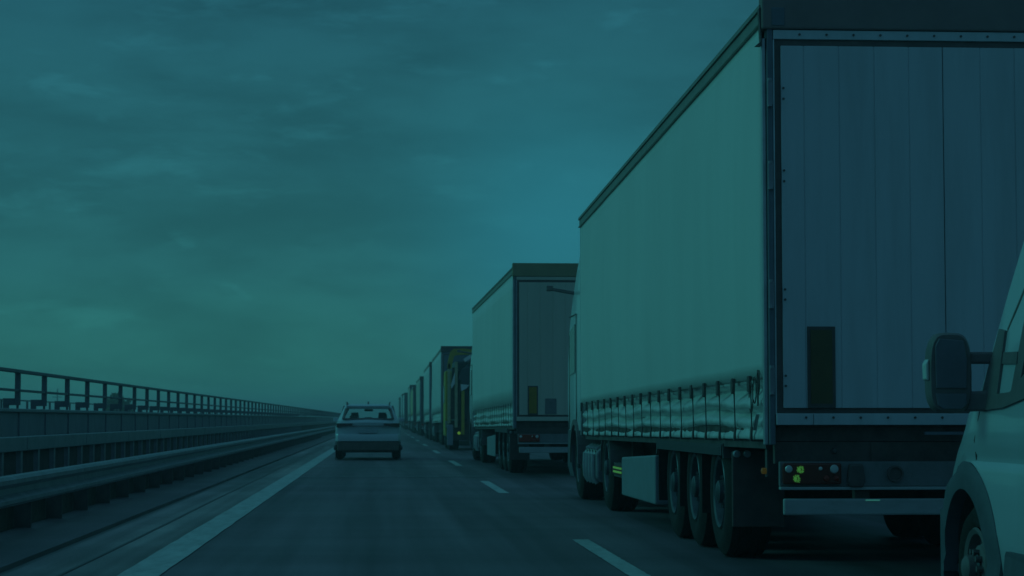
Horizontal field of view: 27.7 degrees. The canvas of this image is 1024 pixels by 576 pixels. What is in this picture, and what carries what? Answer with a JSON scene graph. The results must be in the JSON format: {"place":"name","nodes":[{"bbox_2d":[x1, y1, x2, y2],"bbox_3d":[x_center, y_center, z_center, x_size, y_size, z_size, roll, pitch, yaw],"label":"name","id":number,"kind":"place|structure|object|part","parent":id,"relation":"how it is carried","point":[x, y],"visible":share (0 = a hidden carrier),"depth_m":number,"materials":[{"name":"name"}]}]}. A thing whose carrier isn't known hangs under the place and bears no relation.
{"place":"outdoors","nodes":[
{"label":"outdoors","id":0,"kind":"place"},
{"bbox_2d":[106,391,132,411],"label":"leafy tree","id":1,"kind":"object","parent":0,"point":[115,401],"visible":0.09,"depth_m":246.53,"materials":[{"name":"green plant"}]},
{"bbox_2d":[0,0,758,417],"label":"sky","id":2,"kind":"structure","parent":0,"point":[294,203],"materials":[{"name":"blue"}]},
{"bbox_2d":[443,349,471,449],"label":"truck","id":3,"kind":"object","parent":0,"point":[456,412],"visible":0.41,"depth_m":73.04,"materials":[{"name":"yellow paint"}]},
{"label":"side window","id":4,"kind":"part","parent":3,"relation":"part of","materials":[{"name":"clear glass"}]},
{"bbox_2d":[117,427,940,575],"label":"road","id":5,"kind":"structure","parent":0,"point":[423,506],"depth_m":19.97,"materials":[{"name":"grey asphalt"}]},
{"bbox_2d":[333,402,403,459],"bbox_3d":[-3.989,3.967,57.839,1.993,1.595,4.420,0,-4,-4],"label":"estate car","id":6,"kind":"object","parent":5,"relation":"on","point":[354,433],"visible":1,"depth_m":55.71,"materials":[{"name":"silver metal"}]},
{"bbox_2d":[398,397,400,425],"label":"semi truck","id":7,"kind":"object","parent":5,"relation":"on","point":[399,407],"visible":0.16,"depth_m":289.16,"materials":[{"name":"metal"}]},
{"bbox_2d":[401,394,402,427],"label":"semi truck","id":8,"kind":"object","parent":5,"relation":"on","point":[402,409],"visible":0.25,"depth_m":249.54,"materials":[{"name":"metal"}]},
{"bbox_2d":[403,393,407,428],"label":"semi truck","id":9,"kind":"object","parent":5,"relation":"on","point":[405,409],"visible":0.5,"depth_m":213.41,"materials":[{"name":"metal"}]},
{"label":"door","id":10,"kind":"part","parent":9,"relation":"part of","materials":[{"name":"grey metal"}]},
{"bbox_2d":[408,385,415,430],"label":"semi truck","id":11,"kind":"object","parent":5,"relation":"on","point":[409,408],"visible":0.24,"depth_m":187.51,"materials":[{"name":"metal"}]},
{"bbox_2d":[410,387,416,432],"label":"semi truck","id":12,"kind":"object","parent":5,"relation":"on","point":[413,409],"visible":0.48,"depth_m":157.69,"materials":[{"name":"metal"}]},
{"bbox_2d":[416,376,424,435],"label":"semi truck","id":13,"kind":"object","parent":5,"relation":"on","point":[419,404],"visible":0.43,"depth_m":132.94,"materials":[{"name":"metal"}]},
{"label":"door","id":14,"kind":"part","parent":13,"relation":"part of","materials":[{"name":"grey metal"}]},
{"bbox_2d":[423,362,432,439],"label":"semi truck","id":15,"kind":"object","parent":5,"relation":"on","point":[427,399],"visible":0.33,"depth_m":110.23,"materials":[{"name":"metal"}]},
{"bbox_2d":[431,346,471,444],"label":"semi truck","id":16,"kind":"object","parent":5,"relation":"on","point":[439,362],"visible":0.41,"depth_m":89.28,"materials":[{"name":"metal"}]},
{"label":"door","id":17,"kind":"part","parent":16,"relation":"part of","materials":[{"name":"grey metal"}]},
{"bbox_2d":[457,263,578,472],"bbox_3d":[0.696,2.114,48.923,3.270,4.135,17.124,0,-4,-4],"label":"semi truck","id":18,"kind":"object","parent":5,"relation":"on","point":[518,403],"visible":0.68,"depth_m":40.49,"materials":[{"name":"fabric"}]},
{"bbox_3d":[-1.116,2.581,56.394,0.014,0.700,0.810,0,-4,-4],"label":"side window","id":19,"kind":"part","parent":18,"relation":"part of","materials":[{"name":"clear glass"}]},
{"bbox_3d":[0.708,1.177,40.427,1.138,2.569,0.018,0,-4,-4],"label":"door leaf","id":20,"kind":"part","parent":18,"relation":"part of","materials":[{"name":"beige paint"}]},
{"bbox_2d":[546,0,1023,555],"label":"semi truck","id":21,"kind":"object","parent":5,"relation":"on","point":[800,226],"visible":0.94,"depth_m":14.50,"materials":[{"name":"fabric"}]},
{"bbox_3d":[0.851,0.877,29.268,0.014,0.700,0.810,0,-4,-4],"label":"side window","id":22,"kind":"part","parent":21,"relation":"part of","materials":[{"name":"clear glass"}]},
{"bbox_3d":[2.435,-0.427,14.426,1.137,2.509,0.018,0,-4,-4],"label":"door leaf","id":23,"kind":"part","parent":21,"relation":"part of","materials":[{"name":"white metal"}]},
{"bbox_3d":[3.613,-0.422,14.499,1.214,2.509,0.018,0,-4,-4],"label":"door leaf","id":24,"kind":"part","parent":21,"relation":"part of","materials":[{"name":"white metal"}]},
{"bbox_2d":[922,243,1023,575],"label":"panel van","id":25,"kind":"object","parent":5,"relation":"on","point":[982,521],"visible":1,"depth_m":10.35,"materials":[{"name":"white paint"}]},
{"bbox_3d":[2.467,0.073,9.461,0.076,0.860,1.170,0,-4,-4],"label":"window frame","id":26,"kind":"part","parent":25,"relation":"part of","materials":[{"name":"black plastic"}]},
{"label":"bridge deck","id":27,"kind":"structure","parent":0,"visible":0},
{"bbox_2d":[0,399,253,414],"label":"railing","id":28,"kind":"object","parent":27,"relation":"on","point":[1,403],"visible":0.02,"depth_m":76.53,"materials":[{"name":"metal"}]},
{"bbox_2d":[0,438,334,575],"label":"shoulder","id":29,"kind":"object","parent":27,"relation":"on","point":[117,550],"visible":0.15,"depth_m":20.62},
{"bbox_2d":[0,433,334,572],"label":"verge","id":30,"kind":"structure","parent":27,"relation":"on","point":[20,546],"depth_m":23.67,"materials":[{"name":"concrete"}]},
{"bbox_2d":[0,426,335,527],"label":"guardrail","id":31,"kind":"object","parent":30,"relation":"on","point":[20,492],"visible":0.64,"depth_m":27.77,"materials":[{"name":"metal"}]},
{"bbox_2d":[0,427,334,531],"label":"median strip","id":32,"kind":"object","parent":27,"relation":"on","point":[37,514],"depth_m":24.13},
{"bbox_2d":[0,421,336,475],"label":"box beam barrier","id":33,"kind":"object","parent":27,"relation":"on","point":[18,445],"visible":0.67,"depth_m":36.79,"materials":[{"name":"metal"}]},
{"bbox_2d":[0,408,338,474],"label":"parapet wall","id":34,"kind":"structure","parent":27,"relation":"on","point":[14,422],"depth_m":41.40,"materials":[{"name":"paint"}]},
{"bbox_2d":[0,367,350,416],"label":"bridge railing","id":35,"kind":"object","parent":34,"relation":"on","point":[18,390],"visible":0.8,"depth_m":46.58,"materials":[{"name":"metal"}]}
]}

